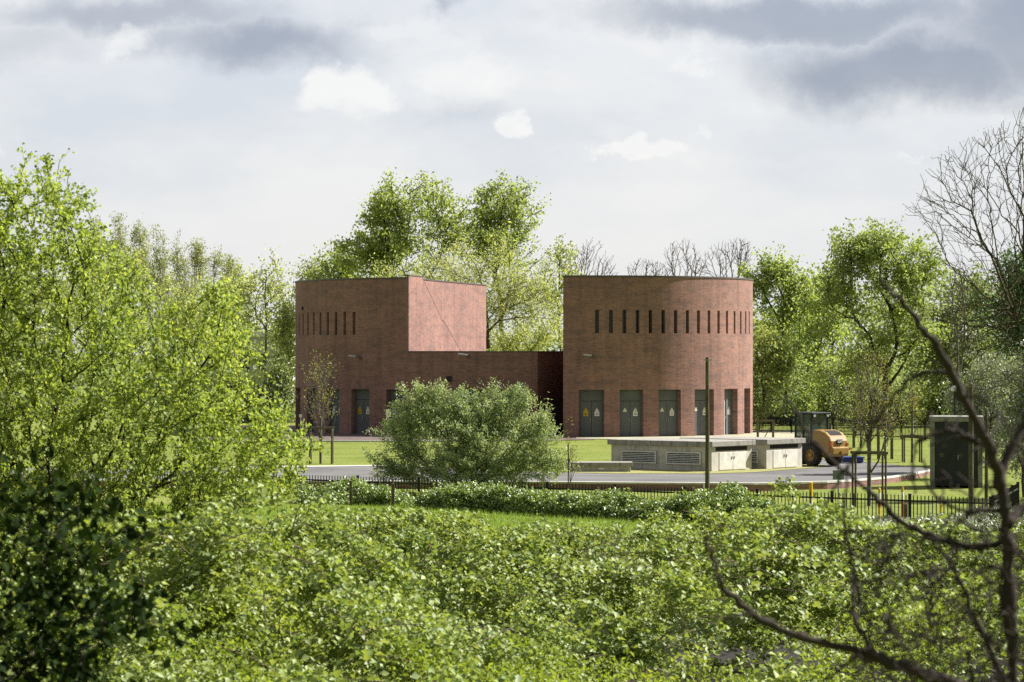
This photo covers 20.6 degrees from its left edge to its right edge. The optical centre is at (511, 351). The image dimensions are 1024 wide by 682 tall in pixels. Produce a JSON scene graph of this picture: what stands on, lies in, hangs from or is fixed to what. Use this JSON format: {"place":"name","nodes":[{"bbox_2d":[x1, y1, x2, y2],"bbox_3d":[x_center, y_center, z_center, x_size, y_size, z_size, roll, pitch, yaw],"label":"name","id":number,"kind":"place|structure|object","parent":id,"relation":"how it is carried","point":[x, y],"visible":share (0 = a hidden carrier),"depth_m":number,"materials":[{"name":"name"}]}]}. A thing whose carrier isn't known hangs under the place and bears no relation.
{"place":"outdoors","nodes":[
{"label":"outdoors","id":0,"kind":"place"},
{"bbox_2d":[192,424,594,439],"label":"brick path","id":1,"kind":"structure","parent":0,"point":[349,436],"depth_m":180.15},
{"bbox_2d":[295,275,562,434],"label":"brick building","id":2,"kind":"structure","parent":1,"relation":"on","point":[379,338],"depth_m":185.28,"materials":[{"name":"brick"}]},
{"bbox_2d":[312,388,315,431],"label":"double door","id":3,"kind":"structure","parent":2,"relation":"in","point":[314,389],"depth_m":189.77,"materials":[{"name":"grey paint"}]},
{"bbox_2d":[330,389,339,432],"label":"double door","id":4,"kind":"structure","parent":2,"relation":"in","point":[336,401],"depth_m":187.24,"materials":[{"name":"grey paint"}]},
{"bbox_2d":[355,389,368,433],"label":"double door","id":5,"kind":"structure","parent":2,"relation":"in","point":[361,395],"depth_m":185.33,"materials":[{"name":"grey paint"}]},
{"bbox_2d":[389,389,405,434],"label":"double door","id":6,"kind":"structure","parent":2,"relation":"in","point":[392,396],"depth_m":183.75,"materials":[{"name":"grey paint"}]},
{"bbox_2d":[0,458,928,482],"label":"road","id":7,"kind":"structure","parent":0,"point":[817,474],"depth_m":123.56,"materials":[{"name":"grey asphalt"}]},
{"bbox_2d":[132,501,819,549],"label":"meadow grass","id":8,"kind":"structure","parent":0,"point":[579,518],"depth_m":100.55,"materials":[{"name":"green plant"}]},
{"bbox_2d":[0,0,1023,354],"label":"sky","id":9,"kind":"structure","parent":0,"point":[240,126],"materials":[{"name":"white"}]},
{"bbox_2d":[1,355,1023,541],"bbox_3d":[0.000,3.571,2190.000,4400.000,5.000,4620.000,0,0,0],"label":"ground","id":10,"kind":"structure","parent":0,"point":[348,453],"depth_m":143.83,"materials":[{"name":"green plant"}]},
{"bbox_2d":[0,266,65,411],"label":"broadleaf tree","id":11,"kind":"object","parent":10,"relation":"on","point":[45,335],"visible":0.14,"depth_m":255.28,"materials":[{"name":"green plant"}]},
{"bbox_2d":[86,213,111,389],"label":"poplar tree","id":12,"kind":"object","parent":10,"relation":"on","point":[96,220],"visible":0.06,"depth_m":329.77,"materials":[{"name":"green plant"}]},
{"bbox_2d":[37,243,163,405],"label":"broadleaf tree","id":13,"kind":"object","parent":10,"relation":"on","point":[139,261],"visible":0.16,"depth_m":254.25,"materials":[{"name":"green plant"}]},
{"bbox_2d":[102,211,137,326],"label":"poplar tree","id":14,"kind":"object","parent":10,"relation":"on","point":[119,234],"visible":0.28,"depth_m":335.60,"materials":[{"name":"green plant"}]},
{"bbox_2d":[128,213,159,387],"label":"poplar tree","id":15,"kind":"object","parent":10,"relation":"on","point":[135,237],"visible":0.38,"depth_m":341.79,"materials":[{"name":"green plant"}]},
{"bbox_2d":[141,224,181,392],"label":"poplar tree","id":16,"kind":"object","parent":10,"relation":"on","point":[164,267],"visible":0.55,"depth_m":329.56,"materials":[{"name":"green plant"}]},
{"bbox_2d":[131,263,233,370],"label":"broadleaf tree","id":17,"kind":"object","parent":10,"relation":"on","point":[180,323],"visible":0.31,"depth_m":249.87,"materials":[{"name":"green plant"}]},
{"bbox_2d":[167,229,198,377],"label":"poplar tree","id":18,"kind":"object","parent":10,"relation":"on","point":[177,262],"visible":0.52,"depth_m":335.83,"materials":[{"name":"green plant"}]},
{"bbox_2d":[162,355,217,422],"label":"shrub","id":19,"kind":"object","parent":10,"relation":"on","point":[212,379],"visible":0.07,"depth_m":215.71,"materials":[{"name":"green plant"}]},
{"bbox_2d":[185,236,214,356],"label":"poplar tree","id":20,"kind":"object","parent":10,"relation":"on","point":[197,253],"visible":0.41,"depth_m":341.83,"materials":[{"name":"green plant"}]},
{"bbox_2d":[199,245,234,302],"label":"poplar tree","id":21,"kind":"object","parent":10,"relation":"on","point":[217,262],"visible":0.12,"depth_m":330.03,"materials":[{"name":"green plant"}]},
{"bbox_2d":[204,354,251,422],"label":"shrub","id":22,"kind":"object","parent":10,"relation":"on","point":[229,386],"visible":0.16,"depth_m":215.23,"materials":[{"name":"green plant"}]},
{"bbox_2d":[218,254,248,326],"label":"poplar tree","id":23,"kind":"object","parent":10,"relation":"on","point":[230,265],"visible":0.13,"depth_m":335.91,"materials":[{"name":"green plant"}]},
{"bbox_2d":[206,256,264,369],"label":"broadleaf tree","id":24,"kind":"object","parent":10,"relation":"on","point":[233,273],"visible":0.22,"depth_m":243.63,"materials":[{"name":"green plant"}]},
{"bbox_2d":[201,332,294,403],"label":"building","id":25,"kind":"structure","parent":10,"relation":"on","point":[252,338],"depth_m":290.00,"materials":[{"name":"green plant"}]},
{"bbox_2d":[232,361,290,422],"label":"shrub","id":26,"kind":"object","parent":10,"relation":"on","point":[262,385],"visible":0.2,"depth_m":215.20,"materials":[{"name":"green plant"}]},
{"bbox_2d":[228,243,295,384],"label":"broadleaf tree","id":27,"kind":"object","parent":10,"relation":"on","point":[273,282],"visible":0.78,"depth_m":237.73,"materials":[{"name":"green plant"}]},
{"bbox_2d":[252,286,294,408],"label":"broadleaf tree","id":28,"kind":"object","parent":10,"relation":"on","point":[285,332],"visible":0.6,"depth_m":221.94,"materials":[{"name":"green plant"}]},
{"bbox_2d":[256,352,294,422],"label":"shrub","id":29,"kind":"object","parent":10,"relation":"on","point":[284,374],"visible":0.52,"depth_m":215.82,"materials":[{"name":"green plant"}]},
{"bbox_2d":[286,252,331,299],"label":"broadleaf tree","id":30,"kind":"object","parent":10,"relation":"on","point":[307,267],"visible":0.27,"depth_m":309.75,"materials":[{"name":"green plant"}]},
{"bbox_2d":[297,350,339,463],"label":"young tree","id":31,"kind":"object","parent":10,"relation":"on","point":[322,401],"visible":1,"depth_m":136.94,"materials":[{"name":"green plant"}]},
{"bbox_2d":[308,426,333,463],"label":"tree guard","id":32,"kind":"object","parent":10,"relation":"on","point":[310,428],"visible":0.68,"depth_m":136.56,"materials":[{"name":"brown wood"}]},
{"bbox_2d":[293,238,364,279],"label":"broadleaf tree","id":33,"kind":"object","parent":10,"relation":"on","point":[327,268],"visible":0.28,"depth_m":235.80,"materials":[{"name":"green plant"}]},
{"bbox_2d":[293,475,413,505],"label":"bramble hedge","id":34,"kind":"object","parent":10,"relation":"on","point":[364,492],"visible":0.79,"depth_m":109.70,"materials":[{"name":"green plant"}]},
{"bbox_2d":[197,440,549,441],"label":"kerb","id":35,"kind":"structure","parent":10,"relation":"on","point":[366,440],"depth_m":170.13,"materials":[{"name":"grey concrete"}]},
{"bbox_2d":[324,167,496,279],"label":"broadleaf tree","id":36,"kind":"object","parent":10,"relation":"on","point":[387,242],"visible":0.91,"depth_m":223.01,"materials":[{"name":"green plant"}]},
{"bbox_2d":[12,469,929,491],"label":"retaining wall","id":37,"kind":"structure","parent":10,"relation":"on","point":[766,486],"depth_m":117.47,"materials":[{"name":"red brick"}]},
{"bbox_2d":[362,376,583,490],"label":"willow bush","id":38,"kind":"object","parent":10,"relation":"on","point":[457,416],"visible":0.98,"depth_m":115.23,"materials":[{"name":"green plant"}]},
{"bbox_2d":[369,223,578,350],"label":"willow tree","id":39,"kind":"object","parent":10,"relation":"on","point":[516,292],"visible":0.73,"depth_m":208.85,"materials":[{"name":"green plant"}]},
{"bbox_2d":[460,169,551,343],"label":"broadleaf tree","id":40,"kind":"object","parent":10,"relation":"on","point":[501,223],"visible":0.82,"depth_m":225.51,"materials":[{"name":"green plant"}]},
{"bbox_2d":[0,474,1023,681],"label":"bramble thicket","id":41,"kind":"object","parent":10,"relation":"on","point":[453,570],"visible":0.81,"depth_m":32.33,"materials":[{"name":"green plant"}]},
{"bbox_2d":[0,258,1023,406],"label":"distant wood","id":42,"kind":"object","parent":10,"relation":"on","point":[552,344],"visible":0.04,"depth_m":288.08,"materials":[{"name":"green plant"}]},
{"bbox_2d":[486,306,562,350],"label":"tree","id":43,"kind":"object","parent":10,"relation":"on","point":[512,346],"visible":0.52,"depth_m":213.56,"materials":[{"name":"green plant"}]},
{"bbox_2d":[530,233,587,350],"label":"broadleaf tree","id":44,"kind":"object","parent":10,"relation":"on","point":[562,267],"visible":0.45,"depth_m":229.80,"materials":[{"name":"green plant"}]},
{"bbox_2d":[562,417,582,491],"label":"young tree","id":45,"kind":"object","parent":10,"relation":"on","point":[568,468],"visible":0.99,"depth_m":112.97,"materials":[{"name":"green plant"}]},
{"bbox_2d":[154,470,991,517],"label":"metal fence","id":46,"kind":"object","parent":10,"relation":"on","point":[909,500],"visible":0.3,"depth_m":105.33,"materials":[{"name":"black metal"}]},
{"bbox_2d":[565,237,618,274],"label":"bare tree","id":47,"kind":"object","parent":10,"relation":"on","point":[581,267],"visible":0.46,"depth_m":238.13,"materials":[{"name":"grey plant"}]},
{"bbox_2d":[411,480,783,522],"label":"bramble hedge","id":48,"kind":"object","parent":10,"relation":"on","point":[514,499],"visible":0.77,"depth_m":101.11,"materials":[{"name":"green plant"}]},
{"bbox_2d":[627,258,671,275],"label":"bare tree","id":49,"kind":"object","parent":10,"relation":"on","point":[646,268],"visible":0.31,"depth_m":243.59,"materials":[{"name":"grey plant"}]},
{"bbox_2d":[663,238,707,275],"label":"bare tree","id":50,"kind":"object","parent":10,"relation":"on","point":[673,264],"visible":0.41,"depth_m":239.74,"materials":[{"name":"grey plant"}]},
{"bbox_2d":[569,464,825,473],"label":"verge","id":51,"kind":"structure","parent":10,"relation":"on","point":[691,472],"depth_m":127.35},
{"bbox_2d":[566,461,632,471],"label":"concrete cover","id":52,"kind":"object","parent":51,"relation":"on","point":[607,466],"visible":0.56,"depth_m":127.26,"materials":[{"name":"grey concrete"}]},
{"bbox_2d":[607,438,755,470],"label":"concrete vent block","id":53,"kind":"structure","parent":51,"relation":"on","point":[687,454],"depth_m":129.11,"materials":[{"name":"concrete"}]},
{"bbox_2d":[719,452,732,469],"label":"door","id":54,"kind":"structure","parent":53,"relation":"in","point":[725,459],"depth_m":128.40,"materials":[{"name":"metal"}]},
{"bbox_2d":[733,452,745,468],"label":"door","id":55,"kind":"structure","parent":53,"relation":"in","point":[739,458],"depth_m":129.16,"materials":[{"name":"metal"}]},
{"bbox_2d":[683,436,805,468],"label":"concrete vent block","id":56,"kind":"structure","parent":51,"relation":"on","point":[772,452],"depth_m":130.90,"materials":[{"name":"concrete"}]},
{"bbox_2d":[773,450,784,467],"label":"door","id":57,"kind":"structure","parent":56,"relation":"in","point":[778,455],"depth_m":130.78,"materials":[{"name":"metal"}]},
{"bbox_2d":[785,449,796,466],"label":"door","id":58,"kind":"structure","parent":56,"relation":"in","point":[790,455],"depth_m":131.55,"materials":[{"name":"metal"}]},
{"bbox_2d":[789,412,851,465],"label":"road roller","id":59,"kind":"object","parent":51,"relation":"on","point":[834,444],"visible":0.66,"depth_m":133.36,"materials":[{"name":"paint"}]},
{"bbox_2d":[703,357,715,490],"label":"wooden pole","id":60,"kind":"object","parent":10,"relation":"on","point":[706,485],"visible":0.79,"depth_m":103.94,"materials":[{"name":"brown wood"}]},
{"bbox_2d":[699,237,752,276],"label":"bare tree","id":61,"kind":"object","parent":10,"relation":"on","point":[738,258],"visible":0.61,"depth_m":241.83,"materials":[{"name":"grey plant"}]},
{"bbox_2d":[756,420,774,436],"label":"tree guard","id":62,"kind":"object","parent":10,"relation":"on","point":[772,421],"visible":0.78,"depth_m":177.58,"materials":[{"name":"brown wood"}]},
{"bbox_2d":[753,313,804,429],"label":"young tree","id":63,"kind":"object","parent":10,"relation":"on","point":[773,354],"visible":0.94,"depth_m":190.67,"materials":[{"name":"green plant"}]},
{"bbox_2d":[733,241,826,402],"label":"broadleaf tree","id":64,"kind":"object","parent":10,"relation":"on","point":[778,275],"visible":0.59,"depth_m":227.78,"materials":[{"name":"green plant"}]},
{"bbox_2d":[754,347,818,425],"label":"shrub","id":65,"kind":"object","parent":10,"relation":"on","point":[788,413],"visible":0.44,"depth_m":207.72,"materials":[{"name":"green plant"}]},
{"bbox_2d":[755,498,846,518],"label":"bramble clump","id":66,"kind":"object","parent":10,"relation":"on","point":[776,510],"depth_m":91.36,"materials":[{"name":"green plant"}]},
{"bbox_2d":[783,339,835,423],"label":"shrub","id":67,"kind":"object","parent":10,"relation":"on","point":[801,398],"visible":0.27,"depth_m":213.53,"materials":[{"name":"green plant"}]},
{"bbox_2d":[781,256,855,405],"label":"broadleaf tree","id":68,"kind":"object","parent":10,"relation":"on","point":[815,324],"visible":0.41,"depth_m":221.61,"materials":[{"name":"green plant"}]},
{"bbox_2d":[801,356,863,424],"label":"shrub","id":69,"kind":"object","parent":10,"relation":"on","point":[823,400],"visible":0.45,"depth_m":208.89,"materials":[{"name":"green plant"}]},
{"bbox_2d":[819,356,850,429],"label":"young tree","id":70,"kind":"object","parent":10,"relation":"on","point":[836,406],"visible":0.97,"depth_m":175.95,"materials":[{"name":"green plant"}]},
{"bbox_2d":[837,374,879,423],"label":"shrub","id":71,"kind":"object","parent":10,"relation":"on","point":[861,395],"visible":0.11,"depth_m":212.34,"materials":[{"name":"green plant"}]},
{"bbox_2d":[851,372,874,444],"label":"young tree","id":72,"kind":"object","parent":10,"relation":"on","point":[861,439],"visible":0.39,"depth_m":159.96,"materials":[{"name":"green plant"}]},
{"bbox_2d":[704,280,1023,681],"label":"leafless shrub","id":73,"kind":"object","parent":10,"relation":"on","point":[1007,542],"visible":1,"depth_m":7.38,"materials":[{"name":"brown plant"}]},
{"bbox_2d":[850,451,887,506],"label":"tree guard","id":74,"kind":"object","parent":10,"relation":"on","point":[854,472],"visible":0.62,"depth_m":107.53,"materials":[{"name":"brown wood"}]},
{"bbox_2d":[830,340,913,505],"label":"young tree","id":75,"kind":"object","parent":10,"relation":"on","point":[871,421],"visible":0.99,"depth_m":108.45,"materials":[{"name":"green plant"}]},
{"bbox_2d":[753,414,1002,442],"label":"metal fence","id":76,"kind":"object","parent":10,"relation":"on","point":[900,431],"visible":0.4,"depth_m":182.11,"materials":[{"name":"black metal"}]},
{"bbox_2d":[847,360,919,425],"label":"shrub","id":77,"kind":"object","parent":10,"relation":"on","point":[902,410],"visible":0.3,"depth_m":207.70,"materials":[{"name":"green plant"}]},
{"bbox_2d":[802,215,965,426],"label":"maple tree","id":78,"kind":"object","parent":10,"relation":"on","point":[864,251],"visible":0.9,"depth_m":195.27,"materials":[{"name":"green plant"}]},
{"bbox_2d":[867,369,900,458],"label":"young tree","id":79,"kind":"object","parent":10,"relation":"on","point":[885,410],"visible":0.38,"depth_m":142.97,"materials":[{"name":"green plant"}]},
{"bbox_2d":[877,427,893,458],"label":"tree guard","id":80,"kind":"object","parent":10,"relation":"on","point":[891,444],"visible":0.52,"depth_m":142.77,"materials":[{"name":"brown wood"}]},
{"bbox_2d":[897,377,925,459],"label":"young tree","id":81,"kind":"object","parent":10,"relation":"on","point":[914,406],"visible":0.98,"depth_m":138.98,"materials":[{"name":"green plant"}]},
{"bbox_2d":[901,435,922,462],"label":"tree guard","id":82,"kind":"object","parent":10,"relation":"on","point":[903,447],"visible":0.71,"depth_m":138.62,"materials":[{"name":"brown wood"}]},
{"bbox_2d":[892,364,933,423],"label":"shrub","id":83,"kind":"object","parent":10,"relation":"on","point":[914,382],"visible":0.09,"depth_m":211.36,"materials":[{"name":"green plant"}]},
{"bbox_2d":[908,363,963,425],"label":"shrub","id":84,"kind":"object","parent":10,"relation":"on","point":[931,403],"visible":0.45,"depth_m":205.87,"materials":[{"name":"green plant"}]},
{"bbox_2d":[857,502,1023,532],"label":"bramble clump","id":85,"kind":"object","parent":10,"relation":"on","point":[975,521],"visible":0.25,"depth_m":92.85,"materials":[{"name":"green plant"}]},
{"bbox_2d":[892,259,1004,414],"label":"broadleaf tree","id":86,"kind":"object","parent":10,"relation":"on","point":[947,351],"visible":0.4,"depth_m":204.57,"materials":[{"name":"green plant"}]},
{"bbox_2d":[929,415,982,487],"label":"kiosk","id":87,"kind":"object","parent":10,"relation":"on","point":[956,462],"visible":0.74,"depth_m":118.90,"materials":[{"name":"dark green painted metal"},{"name":"grey concrete"}]},
{"bbox_2d":[935,422,977,485],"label":"door","id":88,"kind":"structure","parent":87,"relation":"in","point":[956,463],"depth_m":118.90,"materials":[{"name":"green metal"}]},
{"bbox_2d":[946,263,968,375],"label":"poplar tree","id":89,"kind":"object","parent":10,"relation":"on","point":[958,348],"visible":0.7,"depth_m":149.95,"materials":[{"name":"green plant"}]},
{"bbox_2d":[899,109,1023,410],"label":"bare tree","id":90,"kind":"object","parent":10,"relation":"on","point":[1015,316],"visible":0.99,"depth_m":61.99,"materials":[{"name":"brown bark"}]},
{"bbox_2d":[933,359,1006,423],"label":"shrub","id":91,"kind":"object","parent":10,"relation":"on","point":[973,383],"visible":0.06,"depth_m":204.53,"materials":[{"name":"green plant"}]},
{"bbox_2d":[968,383,973,509],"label":"wooden post","id":92,"kind":"object","parent":10,"relation":"on","point":[971,459],"visible":0.46,"depth_m":100.92,"materials":[{"name":"brown wood"}]},
{"bbox_2d":[930,342,1019,466],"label":"shrub","id":93,"kind":"object","parent":10,"relation":"on","point":[960,408],"visible":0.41,"depth_m":134.79,"materials":[{"name":"green plant"}]},
{"bbox_2d":[984,408,987,506],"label":"wooden post","id":94,"kind":"object","parent":10,"relation":"on","point":[986,468],"visible":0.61,"depth_m":103.95,"materials":[{"name":"brown wood"}]},
{"bbox_2d":[961,236,1023,473],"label":"broadleaf tree","id":95,"kind":"object","parent":10,"relation":"on","point":[1017,330],"visible":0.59,"depth_m":127.69,"materials":[{"name":"green plant"}]},
{"bbox_2d":[977,338,1023,496],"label":"shrub","id":96,"kind":"object","parent":10,"relation":"on","point":[1018,398],"visible":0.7,"depth_m":112.84,"materials":[{"name":"green plant"}]},
{"bbox_2d":[991,482,1019,507],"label":"metal fence","id":97,"kind":"object","parent":10,"relation":"on","point":[1013,491],"visible":0.32,"depth_m":105.46,"materials":[{"name":"black metal"}]},
{"bbox_2d":[176,561,1023,681],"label":"soil","id":98,"kind":"structure","parent":0,"point":[730,656],"depth_m":41.29,"materials":[{"name":"brown soil"}]},
{"bbox_2d":[0,444,202,681],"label":"evergreen bush","id":99,"kind":"object","parent":98,"relation":"on","point":[56,585],"visible":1,"depth_m":12.44,"materials":[{"name":"green plant"}]},
{"bbox_2d":[0,142,329,602],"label":"leafy tree","id":100,"kind":"object","parent":98,"relation":"on","point":[142,472],"visible":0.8,"depth_m":39.51,"materials":[{"name":"green plant"}]},
{"bbox_2d":[576,429,807,438],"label":"gravel path","id":101,"kind":"structure","parent":0,"point":[781,434],"depth_m":182.10,"materials":[{"name":"beige gravel"}]},
{"bbox_2d":[563,275,752,436],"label":"brick building","id":102,"kind":"structure","parent":101,"relation":"on","point":[637,349],"depth_m":179.73,"materials":[{"name":"brick"}]},
{"bbox_2d":[579,390,603,436],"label":"double door","id":103,"kind":"structure","parent":102,"relation":"in","point":[591,402],"depth_m":179.41,"materials":[{"name":"grey paint"}]},
{"bbox_2d":[620,390,641,436],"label":"double door","id":104,"kind":"structure","parent":102,"relation":"in","point":[630,400],"depth_m":179.63,"materials":[{"name":"grey paint"}]},
{"bbox_2d":[659,390,677,435],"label":"double door","id":105,"kind":"structure","parent":102,"relation":"in","point":[668,399],"depth_m":180.51,"materials":[{"name":"grey paint"}]},
{"bbox_2d":[695,389,709,435],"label":"double door","id":106,"kind":"structure","parent":102,"relation":"in","point":[699,393],"depth_m":181.97,"materials":[{"name":"grey paint"}]},
{"bbox_2d":[724,389,732,434],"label":"double door","id":107,"kind":"structure","parent":102,"relation":"in","point":[728,393],"depth_m":184.25,"materials":[{"name":"grey paint"}]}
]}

